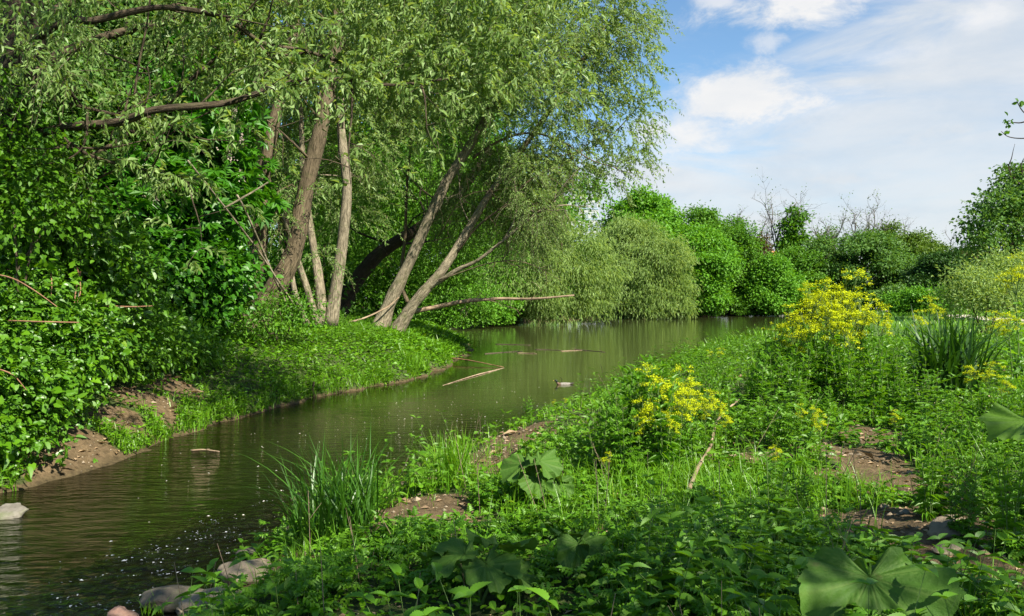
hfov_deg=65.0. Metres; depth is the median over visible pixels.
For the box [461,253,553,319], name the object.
alder tree
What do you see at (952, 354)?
iris clump
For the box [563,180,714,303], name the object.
maple tree
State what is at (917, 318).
yellow flowered plant
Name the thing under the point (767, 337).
leafy stalk
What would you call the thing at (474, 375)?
floating stick
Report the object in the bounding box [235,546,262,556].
stone
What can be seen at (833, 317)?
yellow flowered plant
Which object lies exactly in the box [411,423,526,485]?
grass tuft
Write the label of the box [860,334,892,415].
leafy stalk
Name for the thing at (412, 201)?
alder tree
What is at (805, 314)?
yellow flowered plant
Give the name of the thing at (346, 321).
nettles undergrowth
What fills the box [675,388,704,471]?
yellow flowered plant
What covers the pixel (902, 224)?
bare tree
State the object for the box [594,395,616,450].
leafy stalk
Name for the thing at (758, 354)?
leafy stalk
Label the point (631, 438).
leafy stalk
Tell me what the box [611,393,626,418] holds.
leafy stalk
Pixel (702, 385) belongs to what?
leafy stalk
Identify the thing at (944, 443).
leafy stalk
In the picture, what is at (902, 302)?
waterside bush
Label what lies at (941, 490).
leafy stalk
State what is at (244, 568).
stone
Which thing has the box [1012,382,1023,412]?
leafy stalk
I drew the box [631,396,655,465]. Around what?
yellow flowered plant
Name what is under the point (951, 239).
bare tree
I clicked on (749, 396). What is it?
leafy stalk
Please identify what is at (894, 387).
leafy stalk
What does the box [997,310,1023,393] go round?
yellow flowered plant
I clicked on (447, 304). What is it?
fallen branch
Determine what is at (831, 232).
ash tree
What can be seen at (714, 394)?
leafy stalk
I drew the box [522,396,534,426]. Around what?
leafy stalk
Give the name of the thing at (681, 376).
leafy stalk
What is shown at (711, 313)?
waterside bush
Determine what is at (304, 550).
grass tuft
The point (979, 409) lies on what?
leafy stalk
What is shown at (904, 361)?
leafy stalk
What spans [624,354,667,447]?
leafy stalk
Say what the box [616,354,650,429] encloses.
leafy stalk
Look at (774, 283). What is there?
alder tree
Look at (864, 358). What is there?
leafy stalk
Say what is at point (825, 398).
leafy stalk
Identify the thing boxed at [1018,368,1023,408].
leafy stalk
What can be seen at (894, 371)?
leafy stalk
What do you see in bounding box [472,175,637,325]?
willow tree
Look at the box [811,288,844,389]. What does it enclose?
yellow flowered plant
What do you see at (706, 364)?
leafy stalk
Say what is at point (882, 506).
stone
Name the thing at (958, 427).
leafy stalk
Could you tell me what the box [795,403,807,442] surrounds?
yellow flowered plant
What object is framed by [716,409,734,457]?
yellow flowered plant
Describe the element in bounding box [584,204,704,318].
willow tree
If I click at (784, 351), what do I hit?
leafy stalk
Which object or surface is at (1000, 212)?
beech tree
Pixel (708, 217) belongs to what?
alder tree
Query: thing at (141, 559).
foam
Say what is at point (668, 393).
leafy stalk
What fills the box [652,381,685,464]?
leafy stalk
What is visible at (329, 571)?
feathery undergrowth
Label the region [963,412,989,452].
leafy stalk
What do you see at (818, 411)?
yellow flowered plant
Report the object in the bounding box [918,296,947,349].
yellow flowered plant
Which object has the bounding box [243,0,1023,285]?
sky
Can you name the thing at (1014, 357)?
iris clump
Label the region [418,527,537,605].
butterbur
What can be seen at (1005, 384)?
yellow flowered plant
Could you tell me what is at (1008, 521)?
leafy stalk
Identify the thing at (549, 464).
butterbur
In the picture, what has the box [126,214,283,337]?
elder bush
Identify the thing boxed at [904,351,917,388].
leafy stalk
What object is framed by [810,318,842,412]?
yellow flowered plant
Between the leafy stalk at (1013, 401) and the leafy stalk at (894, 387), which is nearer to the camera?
the leafy stalk at (1013, 401)
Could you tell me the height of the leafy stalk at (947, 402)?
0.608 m
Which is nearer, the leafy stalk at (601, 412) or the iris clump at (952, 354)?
the leafy stalk at (601, 412)
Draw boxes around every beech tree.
[745,227,779,269]
[944,145,1023,308]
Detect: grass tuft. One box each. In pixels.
[138,593,163,615]
[275,536,329,560]
[396,341,431,370]
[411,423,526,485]
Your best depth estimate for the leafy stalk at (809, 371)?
11.07 m
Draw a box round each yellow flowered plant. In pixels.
[599,452,612,492]
[630,412,650,470]
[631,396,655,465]
[634,362,670,462]
[638,397,660,470]
[656,378,682,442]
[658,411,682,470]
[663,381,690,457]
[664,396,693,467]
[668,364,703,457]
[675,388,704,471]
[684,382,706,461]
[698,388,725,463]
[699,402,715,458]
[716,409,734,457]
[761,322,788,378]
[768,444,782,484]
[777,303,804,383]
[779,328,807,396]
[785,310,816,388]
[795,308,825,406]
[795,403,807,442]
[796,277,837,398]
[797,281,831,387]
[808,406,823,447]
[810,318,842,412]
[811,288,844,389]
[811,289,849,408]
[811,290,852,395]
[811,412,831,469]
[820,294,847,382]
[821,267,871,407]
[823,295,855,376]
[829,310,863,408]
[836,292,870,381]
[847,291,880,398]
[848,311,876,390]
[858,301,892,407]
[889,410,901,448]
[910,309,930,365]
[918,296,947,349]
[962,364,982,415]
[978,361,1004,412]
[985,310,1007,383]
[994,252,1023,378]
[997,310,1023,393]
[998,375,1016,407]
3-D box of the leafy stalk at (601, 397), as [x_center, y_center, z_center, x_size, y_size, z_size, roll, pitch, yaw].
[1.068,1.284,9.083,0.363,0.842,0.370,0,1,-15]
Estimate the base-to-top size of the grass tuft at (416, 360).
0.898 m
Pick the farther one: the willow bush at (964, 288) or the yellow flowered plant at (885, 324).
the willow bush at (964, 288)
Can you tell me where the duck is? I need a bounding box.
[553,380,573,384]
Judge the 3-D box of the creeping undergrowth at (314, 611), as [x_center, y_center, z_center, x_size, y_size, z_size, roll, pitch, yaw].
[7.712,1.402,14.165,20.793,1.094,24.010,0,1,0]
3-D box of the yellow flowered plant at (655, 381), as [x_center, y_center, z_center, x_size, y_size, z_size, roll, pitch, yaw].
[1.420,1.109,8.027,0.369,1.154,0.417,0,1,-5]
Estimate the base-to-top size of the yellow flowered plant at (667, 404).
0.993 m
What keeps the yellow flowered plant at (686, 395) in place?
on the ground at (102, 453)
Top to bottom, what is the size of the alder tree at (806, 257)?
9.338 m
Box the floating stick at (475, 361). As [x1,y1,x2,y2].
[452,358,501,366]
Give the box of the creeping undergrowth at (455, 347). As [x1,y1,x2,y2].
[0,311,477,486]
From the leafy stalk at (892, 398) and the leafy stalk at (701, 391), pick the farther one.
the leafy stalk at (892, 398)
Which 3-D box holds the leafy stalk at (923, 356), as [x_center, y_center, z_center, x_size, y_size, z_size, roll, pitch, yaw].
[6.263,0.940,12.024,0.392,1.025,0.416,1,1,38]
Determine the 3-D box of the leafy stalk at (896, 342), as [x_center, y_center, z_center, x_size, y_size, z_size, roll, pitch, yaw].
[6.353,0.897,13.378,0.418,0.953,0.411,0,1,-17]
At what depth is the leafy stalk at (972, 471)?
6.43 m
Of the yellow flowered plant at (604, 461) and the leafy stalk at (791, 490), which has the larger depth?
the yellow flowered plant at (604, 461)
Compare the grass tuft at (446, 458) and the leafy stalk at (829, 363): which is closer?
the grass tuft at (446, 458)
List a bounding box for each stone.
[0,503,28,519]
[107,605,138,615]
[139,585,200,612]
[175,607,187,615]
[178,586,241,614]
[217,558,275,585]
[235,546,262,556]
[878,503,888,508]
[899,509,909,513]
[927,514,965,540]
[932,544,960,555]
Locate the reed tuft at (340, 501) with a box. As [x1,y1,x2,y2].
[231,428,436,548]
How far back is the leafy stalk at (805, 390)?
10.68 m
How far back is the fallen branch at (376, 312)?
28.20 m
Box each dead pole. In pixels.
[187,160,309,326]
[223,182,268,208]
[236,195,292,320]
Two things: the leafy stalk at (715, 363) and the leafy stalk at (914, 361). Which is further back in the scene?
the leafy stalk at (715, 363)
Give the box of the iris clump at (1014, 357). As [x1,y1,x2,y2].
[984,333,1023,380]
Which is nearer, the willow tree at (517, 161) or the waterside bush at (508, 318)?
the willow tree at (517, 161)
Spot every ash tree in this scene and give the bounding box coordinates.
[676,200,702,225]
[725,213,751,227]
[813,216,845,246]
[869,226,953,285]
[872,214,907,286]
[917,226,935,245]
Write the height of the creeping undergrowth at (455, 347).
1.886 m
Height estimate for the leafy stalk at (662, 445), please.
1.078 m
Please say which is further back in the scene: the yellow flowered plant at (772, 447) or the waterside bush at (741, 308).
the waterside bush at (741, 308)
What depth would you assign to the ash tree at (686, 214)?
109.80 m
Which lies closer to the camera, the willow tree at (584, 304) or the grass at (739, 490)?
the grass at (739, 490)
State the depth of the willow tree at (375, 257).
40.21 m
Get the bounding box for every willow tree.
[0,0,609,274]
[208,0,474,325]
[215,0,410,328]
[246,119,564,327]
[346,0,684,331]
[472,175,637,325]
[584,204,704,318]
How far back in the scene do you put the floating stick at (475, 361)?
26.57 m
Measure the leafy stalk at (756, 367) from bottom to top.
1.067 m
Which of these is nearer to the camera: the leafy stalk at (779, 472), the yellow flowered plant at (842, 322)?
the leafy stalk at (779, 472)
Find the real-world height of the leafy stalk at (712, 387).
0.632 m
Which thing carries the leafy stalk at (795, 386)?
on the ground at (102, 453)
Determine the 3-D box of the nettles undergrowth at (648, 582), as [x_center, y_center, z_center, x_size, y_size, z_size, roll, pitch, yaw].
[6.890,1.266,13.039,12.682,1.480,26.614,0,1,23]
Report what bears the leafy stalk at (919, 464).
on the ground at (102, 453)
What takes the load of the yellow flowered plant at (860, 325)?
on the ground at (102, 453)
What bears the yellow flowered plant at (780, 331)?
on the ground at (102, 453)
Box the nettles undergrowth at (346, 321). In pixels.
[45,309,456,429]
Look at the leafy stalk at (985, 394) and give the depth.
10.50 m
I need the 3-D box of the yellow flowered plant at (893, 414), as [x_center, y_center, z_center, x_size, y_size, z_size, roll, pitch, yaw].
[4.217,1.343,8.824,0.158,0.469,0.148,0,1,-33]
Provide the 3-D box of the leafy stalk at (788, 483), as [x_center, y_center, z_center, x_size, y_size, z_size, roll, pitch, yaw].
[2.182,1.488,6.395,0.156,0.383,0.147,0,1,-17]
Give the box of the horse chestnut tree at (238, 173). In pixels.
[44,0,291,307]
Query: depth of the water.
10.75 m
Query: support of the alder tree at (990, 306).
on the ground at (102, 453)
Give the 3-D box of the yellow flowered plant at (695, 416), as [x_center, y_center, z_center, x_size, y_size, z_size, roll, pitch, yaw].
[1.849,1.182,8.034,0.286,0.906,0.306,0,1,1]
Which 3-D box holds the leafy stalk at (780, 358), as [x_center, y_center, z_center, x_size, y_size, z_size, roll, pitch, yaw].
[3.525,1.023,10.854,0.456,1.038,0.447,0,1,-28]
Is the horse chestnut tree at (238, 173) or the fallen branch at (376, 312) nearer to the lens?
the horse chestnut tree at (238, 173)
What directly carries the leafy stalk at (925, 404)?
on the ground at (102, 453)
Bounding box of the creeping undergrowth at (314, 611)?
[222,332,1023,615]
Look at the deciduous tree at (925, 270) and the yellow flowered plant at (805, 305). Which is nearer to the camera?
the yellow flowered plant at (805, 305)
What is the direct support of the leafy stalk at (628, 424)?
on the ground at (102, 453)
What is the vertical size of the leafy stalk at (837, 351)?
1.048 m
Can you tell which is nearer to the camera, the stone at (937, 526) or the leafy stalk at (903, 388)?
the stone at (937, 526)
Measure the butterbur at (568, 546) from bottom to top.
0.400 m
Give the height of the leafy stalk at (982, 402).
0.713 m
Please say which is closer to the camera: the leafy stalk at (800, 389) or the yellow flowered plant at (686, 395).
the yellow flowered plant at (686, 395)
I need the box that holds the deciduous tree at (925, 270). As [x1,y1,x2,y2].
[898,247,987,311]
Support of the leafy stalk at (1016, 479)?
on the ground at (102, 453)
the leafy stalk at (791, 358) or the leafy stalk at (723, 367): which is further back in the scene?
the leafy stalk at (723, 367)
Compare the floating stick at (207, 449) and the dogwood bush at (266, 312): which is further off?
the dogwood bush at (266, 312)
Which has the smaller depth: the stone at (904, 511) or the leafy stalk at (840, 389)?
the stone at (904, 511)
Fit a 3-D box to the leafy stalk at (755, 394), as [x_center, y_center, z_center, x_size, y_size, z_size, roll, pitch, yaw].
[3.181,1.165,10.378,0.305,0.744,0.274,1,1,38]
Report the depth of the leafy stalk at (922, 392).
10.38 m
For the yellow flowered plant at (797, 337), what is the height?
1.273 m
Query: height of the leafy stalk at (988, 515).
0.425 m
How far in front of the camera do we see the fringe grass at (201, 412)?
14.45 m
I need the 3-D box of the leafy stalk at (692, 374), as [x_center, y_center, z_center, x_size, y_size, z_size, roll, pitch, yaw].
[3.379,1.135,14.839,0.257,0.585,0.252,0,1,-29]
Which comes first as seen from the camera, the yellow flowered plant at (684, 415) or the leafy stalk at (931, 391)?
the yellow flowered plant at (684, 415)
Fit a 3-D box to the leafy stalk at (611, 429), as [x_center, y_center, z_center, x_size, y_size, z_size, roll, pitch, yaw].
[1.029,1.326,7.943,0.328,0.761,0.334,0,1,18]
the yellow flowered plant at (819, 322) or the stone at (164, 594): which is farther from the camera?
the yellow flowered plant at (819, 322)
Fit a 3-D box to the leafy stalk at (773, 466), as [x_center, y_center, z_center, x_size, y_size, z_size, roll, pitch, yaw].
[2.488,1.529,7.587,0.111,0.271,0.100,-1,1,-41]
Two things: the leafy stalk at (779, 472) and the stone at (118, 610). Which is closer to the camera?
the stone at (118, 610)
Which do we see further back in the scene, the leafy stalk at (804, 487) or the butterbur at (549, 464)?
the butterbur at (549, 464)
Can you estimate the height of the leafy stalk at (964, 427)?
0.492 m
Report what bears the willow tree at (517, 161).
on the ground at (102, 453)
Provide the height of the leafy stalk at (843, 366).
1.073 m
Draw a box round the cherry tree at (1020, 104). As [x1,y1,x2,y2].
[998,98,1023,138]
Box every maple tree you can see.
[0,0,206,269]
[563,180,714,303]
[668,219,749,316]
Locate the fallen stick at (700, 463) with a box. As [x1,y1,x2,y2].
[687,396,742,488]
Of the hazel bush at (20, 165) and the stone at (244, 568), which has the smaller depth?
the stone at (244, 568)
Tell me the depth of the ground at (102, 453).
9.69 m
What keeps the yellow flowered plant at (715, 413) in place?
on the ground at (102, 453)
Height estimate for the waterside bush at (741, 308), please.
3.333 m
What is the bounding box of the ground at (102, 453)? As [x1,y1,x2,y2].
[0,299,1023,615]
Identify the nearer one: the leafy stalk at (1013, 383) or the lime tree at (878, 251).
the leafy stalk at (1013, 383)
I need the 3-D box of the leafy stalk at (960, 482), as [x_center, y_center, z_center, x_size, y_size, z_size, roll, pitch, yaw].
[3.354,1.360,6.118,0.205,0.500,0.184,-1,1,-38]
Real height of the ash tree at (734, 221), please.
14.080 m
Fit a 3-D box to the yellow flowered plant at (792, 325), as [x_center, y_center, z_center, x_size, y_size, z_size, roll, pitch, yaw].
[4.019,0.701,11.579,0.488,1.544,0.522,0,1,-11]
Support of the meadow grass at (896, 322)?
on the ground at (102, 453)
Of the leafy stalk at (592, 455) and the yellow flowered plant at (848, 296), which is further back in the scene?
the yellow flowered plant at (848, 296)
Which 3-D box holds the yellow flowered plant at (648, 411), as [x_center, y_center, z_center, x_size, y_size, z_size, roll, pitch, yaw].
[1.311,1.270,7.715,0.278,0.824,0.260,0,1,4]
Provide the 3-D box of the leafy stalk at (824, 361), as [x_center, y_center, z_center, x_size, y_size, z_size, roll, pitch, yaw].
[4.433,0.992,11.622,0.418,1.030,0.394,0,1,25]
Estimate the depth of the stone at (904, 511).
6.22 m
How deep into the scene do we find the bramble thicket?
10.11 m
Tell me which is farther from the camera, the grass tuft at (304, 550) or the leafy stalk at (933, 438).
the leafy stalk at (933, 438)
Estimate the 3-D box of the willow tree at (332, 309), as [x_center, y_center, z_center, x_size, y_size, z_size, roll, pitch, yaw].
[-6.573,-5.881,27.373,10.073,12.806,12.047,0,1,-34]
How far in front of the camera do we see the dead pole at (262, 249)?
18.99 m
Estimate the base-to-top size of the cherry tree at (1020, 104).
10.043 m
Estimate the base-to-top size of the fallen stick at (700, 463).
0.310 m
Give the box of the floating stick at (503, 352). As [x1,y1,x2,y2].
[484,348,521,353]
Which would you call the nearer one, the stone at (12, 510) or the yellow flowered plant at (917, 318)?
the stone at (12, 510)
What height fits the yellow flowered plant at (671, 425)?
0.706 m
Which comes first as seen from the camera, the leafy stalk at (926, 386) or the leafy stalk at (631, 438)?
the leafy stalk at (631, 438)
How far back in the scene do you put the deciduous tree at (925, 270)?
82.87 m
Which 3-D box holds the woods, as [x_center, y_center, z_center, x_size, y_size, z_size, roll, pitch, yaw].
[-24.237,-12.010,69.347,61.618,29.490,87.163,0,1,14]
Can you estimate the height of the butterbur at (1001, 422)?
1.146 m
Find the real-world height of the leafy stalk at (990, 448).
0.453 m
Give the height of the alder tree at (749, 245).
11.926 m
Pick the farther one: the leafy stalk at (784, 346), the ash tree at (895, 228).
the ash tree at (895, 228)
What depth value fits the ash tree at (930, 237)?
111.58 m
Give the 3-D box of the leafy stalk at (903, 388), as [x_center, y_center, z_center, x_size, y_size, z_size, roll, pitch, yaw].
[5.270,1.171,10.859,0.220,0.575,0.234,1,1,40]
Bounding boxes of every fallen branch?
[351,297,398,321]
[414,281,573,320]
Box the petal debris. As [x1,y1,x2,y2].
[193,387,519,515]
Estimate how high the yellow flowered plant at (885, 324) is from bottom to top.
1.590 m
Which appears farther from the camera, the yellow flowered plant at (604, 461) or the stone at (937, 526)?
the yellow flowered plant at (604, 461)
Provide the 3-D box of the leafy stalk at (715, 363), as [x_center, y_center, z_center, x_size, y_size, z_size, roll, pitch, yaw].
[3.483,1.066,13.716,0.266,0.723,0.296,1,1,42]
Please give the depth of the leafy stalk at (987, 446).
7.16 m
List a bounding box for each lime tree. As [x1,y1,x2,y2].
[787,223,924,311]
[816,251,875,289]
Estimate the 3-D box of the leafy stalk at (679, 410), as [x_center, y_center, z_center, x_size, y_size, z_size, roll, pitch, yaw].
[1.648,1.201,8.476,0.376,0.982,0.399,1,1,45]
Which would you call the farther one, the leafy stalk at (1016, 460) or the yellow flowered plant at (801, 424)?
the yellow flowered plant at (801, 424)
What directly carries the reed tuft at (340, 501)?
on the ground at (102, 453)
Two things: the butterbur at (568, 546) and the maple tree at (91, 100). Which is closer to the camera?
the butterbur at (568, 546)
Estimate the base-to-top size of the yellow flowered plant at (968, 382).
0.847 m
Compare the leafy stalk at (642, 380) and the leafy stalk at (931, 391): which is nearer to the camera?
the leafy stalk at (642, 380)
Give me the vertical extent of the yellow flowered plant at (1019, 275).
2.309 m
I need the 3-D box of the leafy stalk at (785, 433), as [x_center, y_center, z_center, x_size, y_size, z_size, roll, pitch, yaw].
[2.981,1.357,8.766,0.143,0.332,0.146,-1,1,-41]
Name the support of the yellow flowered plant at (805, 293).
on the ground at (102, 453)
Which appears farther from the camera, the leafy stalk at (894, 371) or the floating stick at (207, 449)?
the floating stick at (207, 449)
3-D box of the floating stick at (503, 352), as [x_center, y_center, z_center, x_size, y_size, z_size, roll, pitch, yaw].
[-0.329,1.549,32.333,2.132,0.521,0.434,-1,1,-36]
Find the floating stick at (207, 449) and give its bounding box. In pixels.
[191,448,219,451]
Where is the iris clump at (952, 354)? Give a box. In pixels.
[887,306,1019,401]
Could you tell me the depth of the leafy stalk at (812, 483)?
6.79 m
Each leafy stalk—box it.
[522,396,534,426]
[581,405,611,483]
[590,416,614,478]
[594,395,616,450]
[595,384,617,441]
[595,396,617,461]
[599,390,629,463]
[600,406,628,470]
[606,376,644,465]
[607,399,643,481]
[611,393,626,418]
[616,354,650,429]
[618,361,652,445]
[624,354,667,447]
[624,381,647,458]
[630,360,667,458]
[636,377,678,468]
[640,357,670,402]
[642,363,685,464]
[643,371,683,451]
[644,374,682,478]
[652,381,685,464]
[661,376,684,447]
[688,354,699,381]
[690,362,716,438]
[697,377,707,395]
[703,360,717,387]
[705,373,721,405]
[708,376,724,426]
[710,350,723,387]
[712,357,728,392]
[712,363,734,418]
[714,370,737,429]
[743,345,776,418]
[743,368,760,418]
[745,362,762,399]
[748,370,766,423]
[748,450,797,553]
[750,335,776,394]
[757,336,783,394]
[759,361,780,409]
[760,346,788,413]
[762,333,783,386]
[768,465,784,503]
[770,336,794,394]
[772,348,795,400]
[772,457,779,479]
[773,343,800,400]
[774,490,789,523]
[776,464,795,517]
[777,470,795,507]
[779,361,806,422]
[779,417,790,446]
[780,325,805,377]
[780,484,794,523]
[783,357,807,409]
[784,363,806,409]
[786,334,819,410]
[792,471,810,517]
[795,374,809,404]
[807,341,829,402]
[807,464,822,503]
[809,349,832,398]
[815,380,835,427]
[819,338,845,385]
[825,337,857,404]
[825,339,857,410]
[846,369,867,419]
[850,364,868,406]
[853,331,876,385]
[856,340,875,380]
[860,329,890,406]
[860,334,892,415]
[877,344,907,406]
[882,368,902,420]
[883,333,904,383]
[886,374,907,420]
[887,342,913,398]
[894,373,909,404]
[899,363,920,419]
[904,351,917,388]
[905,320,930,375]
[906,445,940,513]
[907,342,929,401]
[911,437,944,521]
[917,336,943,399]
[917,391,931,426]
[918,370,937,411]
[919,428,931,454]
[920,368,939,411]
[920,369,944,425]
[923,422,939,456]
[923,437,952,515]
[923,459,942,509]
[934,425,958,476]
[940,385,961,428]
[940,468,969,536]
[942,456,966,514]
[949,466,986,545]
[952,407,968,445]
[958,447,987,506]
[961,421,977,463]
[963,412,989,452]
[975,380,995,413]
[975,394,991,423]
[976,471,1000,528]
[977,384,991,408]
[978,438,995,485]
[979,439,998,485]
[983,395,998,412]
[987,448,1023,559]
[993,373,1019,411]
[994,386,1022,447]
[1003,392,1023,441]
[1005,396,1023,413]
[1008,439,1023,485]
[1008,462,1023,518]
[1009,464,1023,520]
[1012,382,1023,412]
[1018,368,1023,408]
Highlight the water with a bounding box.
[0,314,821,615]
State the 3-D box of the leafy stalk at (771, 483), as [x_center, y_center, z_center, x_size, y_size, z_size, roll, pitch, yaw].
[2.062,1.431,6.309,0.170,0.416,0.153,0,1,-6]
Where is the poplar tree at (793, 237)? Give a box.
[772,202,818,252]
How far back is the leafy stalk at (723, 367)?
12.63 m
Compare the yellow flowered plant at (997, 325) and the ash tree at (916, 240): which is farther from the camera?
the ash tree at (916, 240)
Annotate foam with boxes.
[51,504,290,610]
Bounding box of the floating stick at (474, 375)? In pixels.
[445,368,501,384]
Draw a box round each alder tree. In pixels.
[288,19,528,315]
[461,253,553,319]
[685,200,730,292]
[716,220,770,314]
[735,251,815,315]
[766,244,843,314]
[964,281,1023,310]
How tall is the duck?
0.181 m
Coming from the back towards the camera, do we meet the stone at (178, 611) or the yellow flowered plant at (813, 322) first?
the yellow flowered plant at (813, 322)
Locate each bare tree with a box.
[730,204,778,240]
[751,172,832,261]
[800,197,861,254]
[833,189,894,255]
[858,215,914,235]
[945,225,959,247]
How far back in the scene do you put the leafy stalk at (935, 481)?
6.19 m
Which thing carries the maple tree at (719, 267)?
on the ground at (102, 453)
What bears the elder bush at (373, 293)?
on the ground at (102, 453)
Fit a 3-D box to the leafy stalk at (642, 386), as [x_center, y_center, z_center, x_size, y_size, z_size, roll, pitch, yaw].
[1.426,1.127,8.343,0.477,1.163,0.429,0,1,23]
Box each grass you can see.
[0,332,470,490]
[130,325,466,424]
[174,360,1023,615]
[217,334,1023,615]
[274,308,1023,358]
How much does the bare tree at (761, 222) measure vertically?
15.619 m
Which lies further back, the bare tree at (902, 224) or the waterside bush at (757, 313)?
the bare tree at (902, 224)
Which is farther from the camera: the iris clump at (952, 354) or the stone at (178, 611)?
the iris clump at (952, 354)
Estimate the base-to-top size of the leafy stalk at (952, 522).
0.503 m
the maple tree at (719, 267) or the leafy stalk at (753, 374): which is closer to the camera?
the leafy stalk at (753, 374)
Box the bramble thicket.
[0,247,159,483]
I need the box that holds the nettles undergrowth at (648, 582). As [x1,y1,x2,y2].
[152,322,1023,615]
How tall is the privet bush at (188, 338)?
1.867 m
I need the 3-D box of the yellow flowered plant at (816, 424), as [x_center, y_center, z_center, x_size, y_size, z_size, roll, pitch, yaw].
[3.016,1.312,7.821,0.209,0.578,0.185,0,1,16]
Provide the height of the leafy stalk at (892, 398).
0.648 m
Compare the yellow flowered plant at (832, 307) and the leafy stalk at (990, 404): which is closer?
the leafy stalk at (990, 404)
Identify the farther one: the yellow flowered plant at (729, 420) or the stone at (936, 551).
the yellow flowered plant at (729, 420)
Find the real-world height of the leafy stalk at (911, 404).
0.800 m
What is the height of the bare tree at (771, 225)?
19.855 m
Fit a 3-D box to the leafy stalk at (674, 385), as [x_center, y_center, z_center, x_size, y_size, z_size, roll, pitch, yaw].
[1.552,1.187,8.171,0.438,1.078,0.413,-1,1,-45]
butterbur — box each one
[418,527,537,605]
[499,449,573,500]
[549,526,611,584]
[798,546,965,615]
[976,402,1023,441]
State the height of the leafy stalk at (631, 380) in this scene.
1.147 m
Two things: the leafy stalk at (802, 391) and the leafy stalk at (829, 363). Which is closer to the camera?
the leafy stalk at (802, 391)
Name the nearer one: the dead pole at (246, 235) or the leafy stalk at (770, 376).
the leafy stalk at (770, 376)
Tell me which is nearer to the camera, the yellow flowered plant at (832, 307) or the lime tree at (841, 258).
the yellow flowered plant at (832, 307)
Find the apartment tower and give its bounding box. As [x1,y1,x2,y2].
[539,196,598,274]
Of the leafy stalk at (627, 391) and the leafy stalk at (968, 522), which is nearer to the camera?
the leafy stalk at (968, 522)
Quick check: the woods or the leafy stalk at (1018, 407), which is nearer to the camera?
the leafy stalk at (1018, 407)
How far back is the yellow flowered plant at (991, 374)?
9.63 m
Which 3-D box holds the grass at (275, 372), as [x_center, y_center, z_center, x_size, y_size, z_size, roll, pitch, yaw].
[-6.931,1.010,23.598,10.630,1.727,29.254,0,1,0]
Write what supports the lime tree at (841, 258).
on the ground at (102, 453)
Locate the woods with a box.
[7,1,625,318]
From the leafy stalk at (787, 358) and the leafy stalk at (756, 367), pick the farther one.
the leafy stalk at (787, 358)
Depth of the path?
55.94 m
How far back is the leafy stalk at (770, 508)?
5.18 m
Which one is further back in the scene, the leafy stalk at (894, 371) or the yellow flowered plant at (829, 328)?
the yellow flowered plant at (829, 328)
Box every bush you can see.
[0,48,155,333]
[0,181,198,388]
[71,285,250,397]
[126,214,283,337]
[199,280,342,347]
[294,252,441,319]
[393,261,513,328]
[475,285,528,325]
[688,291,733,316]
[724,292,755,315]
[751,305,782,315]
[877,282,966,315]
[925,241,1023,337]
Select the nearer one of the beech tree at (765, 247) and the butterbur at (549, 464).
the butterbur at (549, 464)
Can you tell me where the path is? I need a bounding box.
[870,308,1023,325]
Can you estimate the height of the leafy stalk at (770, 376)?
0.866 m
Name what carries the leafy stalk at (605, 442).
on the ground at (102, 453)
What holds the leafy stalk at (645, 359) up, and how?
on the ground at (102, 453)
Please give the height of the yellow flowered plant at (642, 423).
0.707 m
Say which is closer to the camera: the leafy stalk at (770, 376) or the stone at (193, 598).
the stone at (193, 598)
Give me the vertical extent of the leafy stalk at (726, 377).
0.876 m
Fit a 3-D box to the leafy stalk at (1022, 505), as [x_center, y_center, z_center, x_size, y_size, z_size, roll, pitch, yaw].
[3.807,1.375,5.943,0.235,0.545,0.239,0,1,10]
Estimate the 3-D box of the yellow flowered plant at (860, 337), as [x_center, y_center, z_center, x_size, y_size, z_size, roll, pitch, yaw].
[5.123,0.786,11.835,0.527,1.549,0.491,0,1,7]
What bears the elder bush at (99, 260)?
on the ground at (102, 453)
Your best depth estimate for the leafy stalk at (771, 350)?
12.46 m
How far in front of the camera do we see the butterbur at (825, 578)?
3.24 m
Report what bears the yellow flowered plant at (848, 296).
on the ground at (102, 453)
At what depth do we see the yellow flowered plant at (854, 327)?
11.87 m
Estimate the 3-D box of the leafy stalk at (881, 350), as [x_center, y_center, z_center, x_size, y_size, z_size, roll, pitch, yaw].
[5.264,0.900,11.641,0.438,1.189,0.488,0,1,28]
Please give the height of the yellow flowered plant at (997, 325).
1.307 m
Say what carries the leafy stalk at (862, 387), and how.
on the ground at (102, 453)
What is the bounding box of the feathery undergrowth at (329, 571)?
[206,371,1023,615]
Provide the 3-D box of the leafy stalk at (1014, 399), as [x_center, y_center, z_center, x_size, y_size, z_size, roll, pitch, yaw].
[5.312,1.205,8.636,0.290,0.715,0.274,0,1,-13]
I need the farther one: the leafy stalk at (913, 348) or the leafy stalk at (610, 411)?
the leafy stalk at (913, 348)
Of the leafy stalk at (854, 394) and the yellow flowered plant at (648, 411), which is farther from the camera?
the leafy stalk at (854, 394)
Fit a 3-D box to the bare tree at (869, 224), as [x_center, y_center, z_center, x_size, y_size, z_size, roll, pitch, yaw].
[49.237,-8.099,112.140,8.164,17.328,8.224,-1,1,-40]
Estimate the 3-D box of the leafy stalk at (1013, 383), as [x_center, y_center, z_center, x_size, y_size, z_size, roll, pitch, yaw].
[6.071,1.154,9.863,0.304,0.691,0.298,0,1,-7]
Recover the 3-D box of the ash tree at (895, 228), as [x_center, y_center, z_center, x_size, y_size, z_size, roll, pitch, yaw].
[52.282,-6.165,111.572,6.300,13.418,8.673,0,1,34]
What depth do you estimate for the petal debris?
13.20 m

